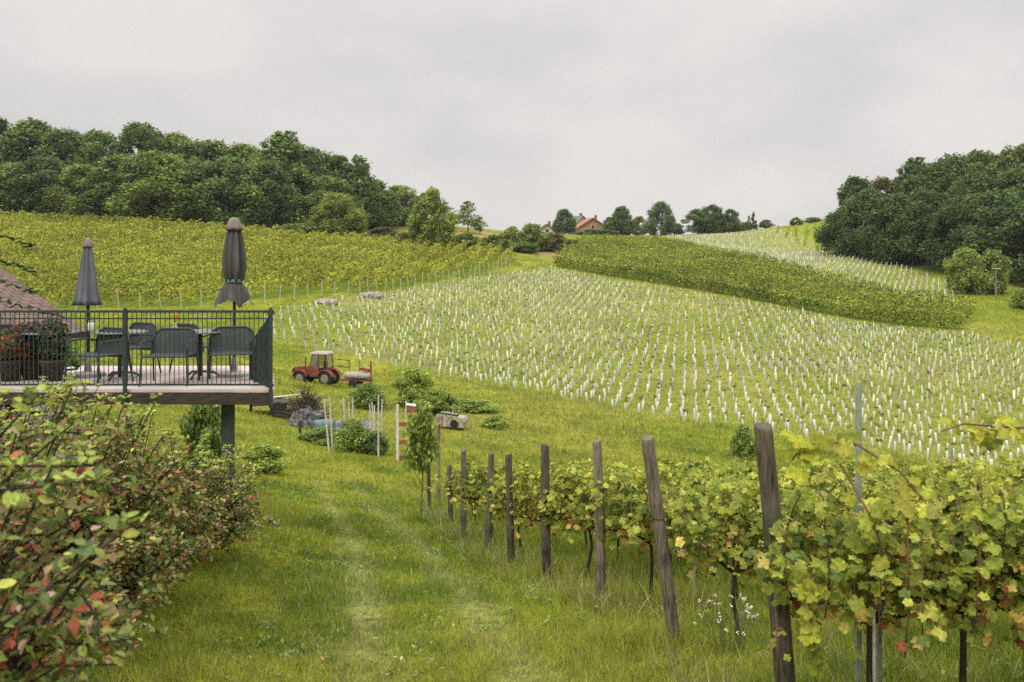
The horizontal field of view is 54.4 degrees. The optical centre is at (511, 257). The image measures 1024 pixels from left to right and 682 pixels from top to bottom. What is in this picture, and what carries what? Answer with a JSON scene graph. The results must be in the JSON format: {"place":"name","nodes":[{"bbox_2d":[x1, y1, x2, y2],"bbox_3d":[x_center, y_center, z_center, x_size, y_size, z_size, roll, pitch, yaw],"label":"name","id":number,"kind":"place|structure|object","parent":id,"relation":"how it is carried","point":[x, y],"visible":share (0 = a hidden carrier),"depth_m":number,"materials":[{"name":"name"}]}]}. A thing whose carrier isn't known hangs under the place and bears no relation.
{"place":"outdoors","nodes":[
{"label":"outdoors","id":0,"kind":"place"},
{"bbox_2d":[0,210,1023,681],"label":"ground","id":1,"kind":"structure","parent":0,"point":[534,258],"depth_m":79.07,"materials":[{"name":"green plant"}]},
{"bbox_2d":[0,161,52,215],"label":"broadleaf tree","id":2,"kind":"object","parent":1,"relation":"on","point":[5,169],"visible":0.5,"depth_m":193.71,"materials":[{"name":"green plant"}]},
{"bbox_2d":[0,117,72,186],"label":"broadleaf tree","id":3,"kind":"object","parent":1,"relation":"on","point":[29,130],"visible":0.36,"depth_m":206.18,"materials":[{"name":"green plant"}]},
{"bbox_2d":[0,267,84,459],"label":"cellar house","id":4,"kind":"structure","parent":1,"relation":"on","point":[13,294],"depth_m":20.79,"materials":[{"name":"tile"}]},
{"bbox_2d":[2,155,83,216],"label":"broadleaf tree","id":5,"kind":"object","parent":1,"relation":"on","point":[47,168],"visible":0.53,"depth_m":193.13,"materials":[{"name":"green plant"}]},
{"bbox_2d":[0,196,104,441],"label":"garden conifer","id":6,"kind":"object","parent":1,"relation":"on","point":[30,245],"visible":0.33,"depth_m":15.47,"materials":[{"name":"green plant"}]},
{"bbox_2d":[0,372,114,521],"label":"autumn shrub","id":7,"kind":"object","parent":1,"relation":"on","point":[55,408],"visible":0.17,"depth_m":10.93,"materials":[{"name":"green plant"}]},
{"bbox_2d":[23,127,109,186],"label":"broadleaf tree","id":8,"kind":"object","parent":1,"relation":"on","point":[65,140],"visible":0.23,"depth_m":209.61,"materials":[{"name":"green plant"}]},
{"bbox_2d":[0,384,149,681],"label":"autumn shrub","id":9,"kind":"object","parent":1,"relation":"on","point":[27,650],"visible":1,"depth_m":3.17,"materials":[{"name":"green plant"}]},
{"bbox_2d":[42,163,115,218],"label":"broadleaf tree","id":10,"kind":"object","parent":1,"relation":"on","point":[64,200],"visible":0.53,"depth_m":190.05,"materials":[{"name":"green plant"}]},
{"bbox_2d":[0,380,167,681],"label":"autumn shrub","id":11,"kind":"object","parent":1,"relation":"on","point":[84,447],"visible":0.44,"depth_m":4.97,"materials":[{"name":"green plant"}]},
{"bbox_2d":[0,380,196,670],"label":"autumn shrub","id":12,"kind":"object","parent":1,"relation":"on","point":[132,547],"visible":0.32,"depth_m":7.45,"materials":[{"name":"green plant"}]},
{"bbox_2d":[66,128,136,176],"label":"broadleaf tree","id":13,"kind":"object","parent":1,"relation":"on","point":[94,142],"visible":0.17,"depth_m":209.64,"materials":[{"name":"green plant"}]},
{"bbox_2d":[74,153,165,217],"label":"broadleaf tree","id":14,"kind":"object","parent":1,"relation":"on","point":[111,162],"visible":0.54,"depth_m":190.32,"materials":[{"name":"green plant"}]},
{"bbox_2d":[23,403,228,607],"bbox_3d":[-3.779,2.422,9.417,2.080,1.914,2.138,0,0,0],"label":"autumn shrub","id":15,"kind":"object","parent":1,"relation":"on","point":[180,523],"visible":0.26,"depth_m":9.46,"materials":[{"name":"green plant"}]},
{"bbox_2d":[0,366,275,528],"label":"wooden terrace","id":16,"kind":"structure","parent":1,"relation":"on","point":[227,398],"depth_m":14.23,"materials":[{"name":"wood"}]},
{"bbox_2d":[1,329,29,381],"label":"flower pot","id":17,"kind":"object","parent":16,"relation":"on","point":[12,360],"visible":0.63,"depth_m":14.87,"materials":[{"name":"black plastic"}]},
{"bbox_2d":[11,320,45,379],"bbox_3d":[-7.325,1.411,15.190,0.781,0.898,0.767,0,0,0],"label":"flower pot","id":18,"kind":"object","parent":16,"relation":"on","point":[30,353],"visible":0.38,"depth_m":15.06,"materials":[{"name":"black plastic"}]},
{"bbox_2d":[34,319,70,381],"bbox_3d":[-6.922,1.384,15.003,0.540,0.952,0.522,0,0,0],"label":"flower pot","id":19,"kind":"object","parent":16,"relation":"on","point":[54,350],"visible":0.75,"depth_m":14.88,"materials":[{"name":"green ceramic"}]},
{"bbox_2d":[72,237,105,377],"bbox_3d":[-6.646,0.773,15.600,0.520,2.174,0.520,0,0,0],"label":"closed parasol","id":20,"kind":"object","parent":16,"relation":"on","point":[87,294],"visible":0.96,"depth_m":15.53,"materials":[{"name":"grey fabric"}]},
{"bbox_2d":[63,327,133,386],"bbox_3d":[-6.132,1.459,14.772,0.727,0.809,0.696,0,0,25],"label":"garden chair","id":21,"kind":"object","parent":16,"relation":"on","point":[106,345],"visible":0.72,"depth_m":14.94,"materials":[{"name":"black metal"}]},
{"bbox_2d":[0,308,274,411],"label":"terrace railing","id":22,"kind":"object","parent":16,"relation":"on","point":[263,354],"visible":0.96,"depth_m":13.99,"materials":[{"name":"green metal"}]},
{"bbox_2d":[138,327,199,386],"bbox_3d":[-5.042,1.459,14.674,0.727,0.809,0.696,0,0,-3],"label":"garden chair","id":23,"kind":"object","parent":16,"relation":"on","point":[178,342],"visible":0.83,"depth_m":14.93,"materials":[{"name":"grey metal"}]},
{"bbox_2d":[206,217,252,377],"bbox_3d":[-4.418,0.617,15.559,0.674,2.487,0.518,0,0,-32],"label":"closed parasol","id":24,"kind":"object","parent":16,"relation":"on","point":[234,268],"visible":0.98,"depth_m":15.50,"materials":[{"name":"grey fabric"}]},
{"bbox_2d":[206,326,255,383],"bbox_3d":[-4.227,1.459,15.023,0.727,0.809,0.696,0,0,-14],"label":"garden chair","id":25,"kind":"object","parent":16,"relation":"on","point":[226,340],"visible":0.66,"depth_m":15.25,"materials":[{"name":"grey metal"}]},
{"bbox_2d":[104,121,188,208],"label":"broadleaf tree","id":26,"kind":"object","parent":1,"relation":"on","point":[139,136],"visible":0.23,"depth_m":207.03,"materials":[{"name":"green plant"}]},
{"bbox_2d":[101,149,217,220],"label":"broadleaf tree","id":27,"kind":"object","parent":1,"relation":"on","point":[169,165],"visible":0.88,"depth_m":188.30,"materials":[{"name":"green plant"}]},
{"bbox_2d":[148,130,212,200],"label":"broadleaf tree","id":28,"kind":"object","parent":1,"relation":"on","point":[181,141],"visible":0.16,"depth_m":211.12,"materials":[{"name":"green plant"}]},
{"bbox_2d":[162,157,238,220],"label":"broadleaf tree","id":29,"kind":"object","parent":1,"relation":"on","point":[197,164],"visible":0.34,"depth_m":192.34,"materials":[{"name":"green plant"}]},
{"bbox_2d":[118,433,283,562],"bbox_3d":[-3.793,2.830,11.614,2.145,1.551,2.067,0,0,0],"label":"autumn shrub","id":30,"kind":"object","parent":1,"relation":"on","point":[231,501],"visible":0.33,"depth_m":11.62,"materials":[{"name":"green plant"}]},
{"bbox_2d":[179,405,237,490],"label":"wild bush","id":31,"kind":"object","parent":1,"relation":"on","point":[200,417],"visible":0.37,"depth_m":19.89,"materials":[{"name":"green plant"}]},
{"bbox_2d":[181,138,250,204],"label":"broadleaf tree","id":32,"kind":"object","parent":1,"relation":"on","point":[215,148],"visible":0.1,"depth_m":211.49,"materials":[{"name":"green plant"}]},
{"bbox_2d":[187,154,276,224],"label":"broadleaf tree","id":33,"kind":"object","parent":1,"relation":"on","point":[226,166],"visible":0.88,"depth_m":189.32,"materials":[{"name":"green plant"}]},
{"bbox_2d":[0,209,515,306],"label":"vineyard foliage","id":34,"kind":"object","parent":1,"relation":"on","point":[163,262],"visible":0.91,"depth_m":141.72,"materials":[{"name":"green plant"}]},
{"bbox_2d":[238,442,290,474],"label":"wild bush","id":35,"kind":"object","parent":1,"relation":"on","point":[271,462],"visible":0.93,"depth_m":29.77,"materials":[{"name":"green plant"}]},
{"bbox_2d":[233,160,306,227],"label":"broadleaf tree","id":36,"kind":"object","parent":1,"relation":"on","point":[273,170],"visible":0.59,"depth_m":193.33,"materials":[{"name":"green plant"}]},
{"bbox_2d":[244,130,312,214],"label":"broadleaf tree","id":37,"kind":"object","parent":1,"relation":"on","point":[285,145],"visible":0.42,"depth_m":203.17,"materials":[{"name":"green plant"}]},
{"bbox_2d":[265,166,332,226],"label":"broadleaf tree","id":38,"kind":"object","parent":1,"relation":"on","point":[317,192],"visible":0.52,"depth_m":196.22,"materials":[{"name":"green plant"}]},
{"bbox_2d":[275,380,337,418],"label":"brushwood heap","id":39,"kind":"object","parent":1,"relation":"on","point":[313,403],"visible":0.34,"depth_m":43.30,"materials":[{"name":"brown wood"}]},
{"bbox_2d":[282,145,350,222],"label":"broadleaf tree","id":40,"kind":"object","parent":1,"relation":"on","point":[314,160],"visible":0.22,"depth_m":209.27,"materials":[{"name":"green plant"}]},
{"bbox_2d":[292,351,341,385],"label":"red tractor","id":41,"kind":"object","parent":1,"relation":"on","point":[313,370],"visible":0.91,"depth_m":64.70,"materials":[{"name":"paint"}]},
{"bbox_2d":[302,174,366,218],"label":"broadleaf tree","id":42,"kind":"object","parent":1,"relation":"on","point":[341,186],"visible":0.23,"depth_m":203.50,"materials":[{"name":"green plant"}]},
{"bbox_2d":[302,192,367,238],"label":"bushy tree","id":43,"kind":"object","parent":1,"relation":"on","point":[336,203],"visible":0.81,"depth_m":185.91,"materials":[{"name":"green plant"}]},
{"bbox_2d":[333,417,373,452],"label":"wild bush","id":44,"kind":"object","parent":1,"relation":"on","point":[354,434],"visible":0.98,"depth_m":37.67,"materials":[{"name":"green plant"}]},
{"bbox_2d":[343,154,380,213],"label":"broadleaf tree","id":45,"kind":"object","parent":1,"relation":"on","point":[363,167],"visible":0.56,"depth_m":210.40,"materials":[{"name":"green plant"}]},
{"bbox_2d":[345,382,387,410],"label":"wild bush","id":46,"kind":"object","parent":1,"relation":"on","point":[364,399],"visible":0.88,"depth_m":49.55,"materials":[{"name":"green plant"}]},
{"bbox_2d":[370,179,405,227],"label":"broadleaf tree","id":47,"kind":"object","parent":1,"relation":"on","point":[391,207],"visible":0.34,"depth_m":220.02,"materials":[{"name":"green plant"}]},
{"bbox_2d":[391,366,435,407],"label":"wild bush","id":48,"kind":"object","parent":1,"relation":"on","point":[409,387],"visible":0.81,"depth_m":51.63,"materials":[{"name":"green plant"}]},
{"bbox_2d":[402,403,440,512],"bbox_3d":[-2.228,4.981,24.246,0.908,2.869,0.922,0,0,10],"label":"sapling","id":49,"kind":"object","parent":1,"relation":"on","point":[424,451],"visible":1,"depth_m":24.09,"materials":[{"name":"green plant"}]},
{"bbox_2d":[405,185,460,249],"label":"round tree","id":50,"kind":"object","parent":1,"relation":"on","point":[442,228],"visible":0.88,"depth_m":176.23,"materials":[{"name":"green plant"}]},
{"bbox_2d":[411,389,464,413],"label":"wild bush","id":51,"kind":"object","parent":1,"relation":"on","point":[435,395],"visible":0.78,"depth_m":49.67,"materials":[{"name":"green plant"}]},
{"bbox_2d":[458,458,530,540],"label":"grapevine","id":52,"kind":"object","parent":1,"relation":"on","point":[482,482],"visible":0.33,"depth_m":18.15,"materials":[{"name":"green plant"}]},
{"bbox_2d":[53,417,953,580],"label":"meadow grass","id":53,"kind":"structure","parent":1,"relation":"on","point":[576,548],"depth_m":17.49,"materials":[{"name":"green plant"}]},
{"bbox_2d":[505,453,514,566],"bbox_3d":[-0.026,3.799,14.300,0.145,1.972,0.109,0,0,0],"label":"end post","id":54,"kind":"object","parent":1,"relation":"on","point":[509,500],"visible":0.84,"depth_m":14.26,"materials":[{"name":"brown wood"}]},
{"bbox_2d":[480,474,552,548],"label":"grapevine","id":55,"kind":"object","parent":1,"relation":"on","point":[498,504],"visible":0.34,"depth_m":16.24,"materials":[{"name":"green plant"}]},
{"bbox_2d":[513,222,553,250],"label":"hedge shrub","id":56,"kind":"object","parent":1,"relation":"on","point":[534,231],"visible":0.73,"depth_m":194.42,"materials":[{"name":"green plant"}]},
{"bbox_2d":[57,258,1023,473],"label":"hill grass","id":57,"kind":"structure","parent":1,"relation":"on","point":[489,386],"depth_m":65.61,"materials":[{"name":"green plant"}]},
{"bbox_2d":[541,443,550,582],"bbox_3d":[0.440,3.466,12.900,0.137,2.109,0.125,0,0,0],"label":"end post","id":58,"kind":"object","parent":1,"relation":"on","point":[546,544],"visible":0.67,"depth_m":12.85,"materials":[{"name":"brown wood"}]},
{"bbox_2d":[505,466,589,538],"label":"grapevine","id":59,"kind":"object","parent":1,"relation":"on","point":[531,503],"visible":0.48,"depth_m":14.22,"materials":[{"name":"green plant"}]},
{"bbox_2d":[80,467,1020,681],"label":"lawn weeds","id":60,"kind":"object","parent":1,"relation":"on","point":[485,627],"visible":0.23,"depth_m":9.45,"materials":[{"name":"green plant"}]},
{"bbox_2d":[537,462,639,579],"bbox_3d":[1.063,3.489,12.800,1.397,1.652,0.997,0,0,21],"label":"grapevine","id":61,"kind":"object","parent":1,"relation":"on","point":[565,494],"visible":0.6,"depth_m":12.79,"materials":[{"name":"green plant"}]},
{"bbox_2d":[592,439,605,601],"bbox_3d":[0.959,3.041,10.899,0.156,2.099,0.115,0,0,0],"label":"end post","id":62,"kind":"object","parent":1,"relation":"on","point":[599,523],"visible":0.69,"depth_m":10.86,"materials":[{"name":"brown wood"}]},
{"bbox_2d":[264,265,1023,419],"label":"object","id":63,"kind":"object","parent":1,"relation":"on","point":[673,364],"visible":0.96,"depth_m":95.37,"materials":[{"name":"white plastic"}]},
{"bbox_2d":[264,268,1023,463],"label":"seedling foliage","id":64,"kind":"object","parent":1,"relation":"on","point":[803,402],"visible":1,"depth_m":89.25,"materials":[{"name":"green plant"}]},
{"bbox_2d":[584,466,710,601],"bbox_3d":[1.504,3.086,10.775,1.448,1.622,0.917,0,0,-1],"label":"grapevine","id":65,"kind":"object","parent":1,"relation":"on","point":[632,528],"visible":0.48,"depth_m":10.77,"materials":[{"name":"green plant"}]},
{"bbox_2d":[641,435,680,645],"bbox_3d":[1.280,2.555,8.399,0.376,2.102,0.124,0,0,0],"label":"end post","id":66,"kind":"object","parent":1,"relation":"on","point":[660,535],"visible":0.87,"depth_m":8.35,"materials":[{"name":"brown wood"}]},
{"bbox_2d":[645,201,677,234],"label":"ridge tree","id":67,"kind":"object","parent":1,"relation":"on","point":[668,227],"visible":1,"depth_m":293.83,"materials":[{"name":"green plant"}]},
{"bbox_2d":[617,461,713,559],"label":"grapevine","id":68,"kind":"object","parent":1,"relation":"on","point":[696,479],"visible":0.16,"depth_m":12.79,"materials":[{"name":"green plant"}]},
{"bbox_2d":[674,456,755,539],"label":"grapevine","id":69,"kind":"object","parent":1,"relation":"on","point":[700,464],"visible":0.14,"depth_m":16.20,"materials":[{"name":"green plant"}]},
{"bbox_2d":[693,593,758,660],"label":"wild daisy","id":70,"kind":"object","parent":1,"relation":"on","point":[738,635],"visible":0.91,"depth_m":7.88,"materials":[{"name":"green plant"}]},
{"bbox_2d":[678,477,787,604],"bbox_3d":[2.480,3.151,10.847,1.329,1.535,0.987,0,0,-25],"label":"grapevine","id":71,"kind":"object","parent":1,"relation":"on","point":[714,507],"visible":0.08,"depth_m":10.70,"materials":[{"name":"green plant"}]},
{"bbox_2d":[667,479,814,643],"bbox_3d":[1.932,2.629,8.516,1.229,1.545,1.074,0,0,6],"label":"grapevine","id":72,"kind":"object","parent":1,"relation":"on","point":[692,548],"visible":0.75,"depth_m":8.39,"materials":[{"name":"green plant"}]},
{"bbox_2d":[726,422,756,459],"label":"wild bush","id":73,"kind":"object","parent":1,"relation":"on","point":[744,435],"visible":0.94,"depth_m":46.76,"materials":[{"name":"green plant"}]},
{"bbox_2d":[552,232,977,328],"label":"vineyard foliage","id":74,"kind":"object","parent":1,"relation":"on","point":[664,253],"visible":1,"depth_m":147.24,"materials":[{"name":"green plant"}]},
{"bbox_2d":[754,422,795,681],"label":"end post","id":75,"kind":"object","parent":1,"relation":"on","point":[768,478],"visible":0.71,"depth_m":5.66,"materials":[{"name":"brown wood"}]},
{"bbox_2d":[667,229,953,303],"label":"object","id":76,"kind":"object","parent":1,"relation":"on","point":[786,255],"visible":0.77,"depth_m":204.88,"materials":[{"name":"white plastic"}]},
{"bbox_2d":[777,458,866,520],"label":"grapevine","id":77,"kind":"object","parent":1,"relation":"on","point":[827,467],"visible":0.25,"depth_m":14.37,"materials":[{"name":"green plant"}]},
{"bbox_2d":[813,208,861,254],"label":"broadleaf tree","id":78,"kind":"object","parent":1,"relation":"on","point":[824,234],"visible":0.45,"depth_m":203.84,"materials":[{"name":"green plant"}]},
{"bbox_2d":[780,471,933,626],"bbox_3d":[2.877,2.581,8.396,1.285,1.575,0.757,0,0,5],"label":"grapevine","id":79,"kind":"object","parent":1,"relation":"on","point":[815,549],"visible":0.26,"depth_m":8.29,"materials":[{"name":"green plant"}]},
{"bbox_2d":[855,382,861,681],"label":"metal stake","id":80,"kind":"object","parent":1,"relation":"on","point":[858,487],"visible":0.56,"depth_m":5.75,"materials":[{"name":"metal"}]},
{"bbox_2d":[742,487,987,681],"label":"grapevine","id":81,"kind":"object","parent":1,"relation":"on","point":[772,576],"visible":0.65,"depth_m":5.54,"materials":[{"name":"green plant"}]},
{"bbox_2d":[776,556,846,675],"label":"vine shoot","id":82,"kind":"object","parent":81,"relation":"attached to","point":[805,587],"visible":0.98,"depth_m":5.39,"materials":[{"name":"plant"}]},
{"bbox_2d":[830,187,899,255],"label":"broadleaf tree","id":83,"kind":"object","parent":1,"relation":"on","point":[849,237],"visible":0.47,"depth_m":197.97,"materials":[{"name":"green plant"}]},
{"bbox_2d":[857,193,931,262],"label":"broadleaf tree","id":84,"kind":"object","parent":1,"relation":"on","point":[893,204],"visible":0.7,"depth_m":189.14,"materials":[{"name":"green plant"}]},
{"bbox_2d":[862,461,974,542],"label":"grapevine","id":85,"kind":"object","parent":1,"relation":"on","point":[950,507],"visible":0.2,"depth_m":10.99,"materials":[{"name":"green plant"}]},
{"bbox_2d":[885,187,961,265],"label":"broadleaf tree","id":86,"kind":"object","parent":1,"relation":"on","point":[920,204],"visible":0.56,"depth_m":182.71,"materials":[{"name":"green plant"}]},
{"bbox_2d":[829,460,1023,681],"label":"grapevine","id":87,"kind":"object","parent":1,"relation":"on","point":[925,520],"visible":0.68,"depth_m":5.45,"materials":[{"name":"green plant"}]},
{"bbox_2d":[779,425,927,518],"bbox_3d":[1.832,1.140,5.416,0.784,0.441,0.275,0,0,37],"label":"vine shoot","id":88,"kind":"object","parent":87,"relation":"attached to","point":[807,451],"visible":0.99,"depth_m":5.43,"materials":[{"name":"plant"}]},
{"bbox_2d":[839,460,902,607],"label":"vine shoot","id":89,"kind":"object","parent":87,"relation":"attached to","point":[874,508],"visible":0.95,"depth_m":5.26,"materials":[{"name":"plant"}]},
{"bbox_2d":[935,412,1023,463],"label":"vine shoot","id":90,"kind":"object","parent":87,"relation":"attached to","point":[987,439],"visible":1,"depth_m":5.30,"materials":[{"name":"plant"}]},
{"bbox_2d":[928,152,978,206],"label":"broadleaf tree","id":91,"kind":"object","parent":1,"relation":"on","point":[954,163],"visible":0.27,"depth_m":201.98,"materials":[{"name":"green plant"}]},
{"bbox_2d":[887,473,1023,635],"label":"grapevine","id":92,"kind":"object","parent":1,"relation":"on","point":[998,490],"visible":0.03,"depth_m":8.34,"materials":[{"name":"green plant"}]},
{"bbox_2d":[917,193,1002,269],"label":"broadleaf tree","id":93,"kind":"object","parent":1,"relation":"on","point":[952,213],"visible":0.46,"depth_m":175.38,"materials":[{"name":"green plant"}]},
{"bbox_2d":[943,247,993,293],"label":"light bush","id":94,"kind":"object","parent":1,"relation":"on","point":[968,278],"visible":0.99,"depth_m":144.86,"materials":[{"name":"green plant"}]},
{"bbox_2d":[944,171,996,227],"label":"broadleaf tree","id":95,"kind":"object","parent":1,"relation":"on","point":[979,181],"visible":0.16,"depth_m":187.69,"materials":[{"name":"green plant"}]},
{"bbox_2d":[930,481,1023,640],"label":"grapevine","id":96,"kind":"object","parent":1,"relation":"on","point":[993,564],"visible":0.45,"depth_m":5.54,"materials":[{"name":"green plant"}]},
{"bbox_2d":[932,457,1023,514],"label":"grapevine","id":97,"kind":"object","parent":1,"relation":"on","point":[1018,474],"visible":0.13,"depth_m":12.92,"materials":[{"name":"green plant"}]},
{"bbox_2d":[948,148,1011,194],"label":"broadleaf tree","id":98,"kind":"object","parent":1,"relation":"on","point":[977,160],"visible":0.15,"depth_m":198.74,"materials":[{"name":"green plant"}]},
{"bbox_2d":[958,187,1023,276],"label":"broadleaf tree","id":99,"kind":"object","parent":1,"relation":"on","point":[1001,201],"visible":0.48,"depth_m":165.84,"materials":[{"name":"green plant"}]},
{"bbox_2d":[971,247,1012,293],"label":"light bush","id":100,"kind":"object","parent":1,"relation":"on","point":[993,258],"visible":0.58,"depth_m":146.51,"materials":[{"name":"green plant"}]},
{"bbox_2d":[969,143,1023,187],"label":"broadleaf tree","id":101,"kind":"object","parent":1,"relation":"on","point":[1008,158],"visible":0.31,"depth_m":194.99,"materials":[{"name":"green plant"}]},
{"bbox_2d":[979,201,1023,285],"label":"broadleaf tree","id":102,"kind":"object","parent":1,"relation":"on","point":[1015,228],"visible":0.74,"depth_m":160.70,"materials":[{"name":"green plant"}]},
{"bbox_2d":[981,167,1023,207],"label":"broadleaf tree","id":103,"kind":"object","parent":1,"relation":"on","point":[1014,179],"visible":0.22,"depth_m":181.93,"materials":[{"name":"green plant"}]},
{"bbox_2d":[0,0,1023,234],"label":"sky","id":104,"kind":"structure","parent":0,"point":[523,112],"materials":[{"name":"white"}]},
{"bbox_2d":[413,500,1023,681],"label":"tall grass","id":105,"kind":"structure","parent":0,"point":[594,600],"depth_m":10.55,"materials":[{"name":"green plant"}]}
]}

